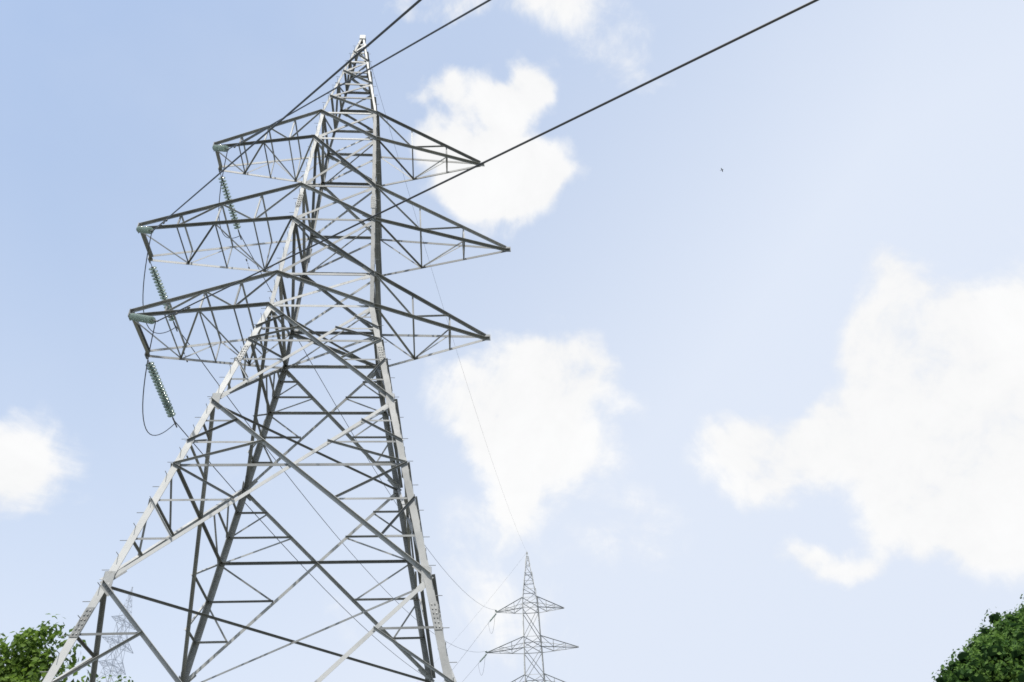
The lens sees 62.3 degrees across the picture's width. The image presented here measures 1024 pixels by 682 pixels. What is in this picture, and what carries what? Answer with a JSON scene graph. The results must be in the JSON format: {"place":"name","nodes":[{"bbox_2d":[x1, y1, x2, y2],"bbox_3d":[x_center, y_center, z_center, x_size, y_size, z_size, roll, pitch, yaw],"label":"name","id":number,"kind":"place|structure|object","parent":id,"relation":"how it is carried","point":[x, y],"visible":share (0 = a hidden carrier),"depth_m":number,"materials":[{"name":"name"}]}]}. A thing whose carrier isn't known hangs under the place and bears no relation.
{"place":"outdoors","nodes":[
{"label":"outdoors","id":0,"kind":"place"},
{"bbox_2d":[0,0,1023,681],"label":"sky","id":1,"kind":"structure","parent":0,"point":[760,418],"materials":[{"name":"blue"}]},
{"bbox_3d":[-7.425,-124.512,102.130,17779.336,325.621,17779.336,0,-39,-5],"label":"ground","id":2,"kind":"structure","parent":0,"visible":0},
{"bbox_2d":[0,613,97,681],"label":"tree","id":3,"kind":"object","parent":2,"relation":"on","point":[27,664],"visible":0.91,"depth_m":35.24,"materials":[{"name":"green plant"}]},
{"bbox_2d":[96,675,132,681],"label":"tree","id":4,"kind":"object","parent":2,"relation":"on","point":[119,680],"visible":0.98,"depth_m":41.05,"materials":[{"name":"green plant"}]},
{"bbox_2d":[97,587,134,681],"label":"tower","id":5,"kind":"structure","parent":2,"relation":"on","point":[115,642],"depth_m":172.74,"materials":[{"name":"metal"}]},
{"bbox_2d":[42,0,818,681],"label":"tower","id":6,"kind":"structure","parent":2,"relation":"on","point":[406,504],"depth_m":28.55,"materials":[{"name":"metal"}]},
{"bbox_2d":[487,552,578,681],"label":"tower","id":7,"kind":"structure","parent":2,"relation":"on","point":[539,632],"depth_m":141.14,"materials":[{"name":"grey metal"}]},
{"bbox_2d":[932,594,1023,681],"bbox_3d":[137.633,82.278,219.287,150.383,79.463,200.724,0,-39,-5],"label":"tree","id":8,"kind":"object","parent":2,"relation":"on","point":[992,654],"visible":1,"depth_m":137.50,"materials":[{"name":"green plant"}]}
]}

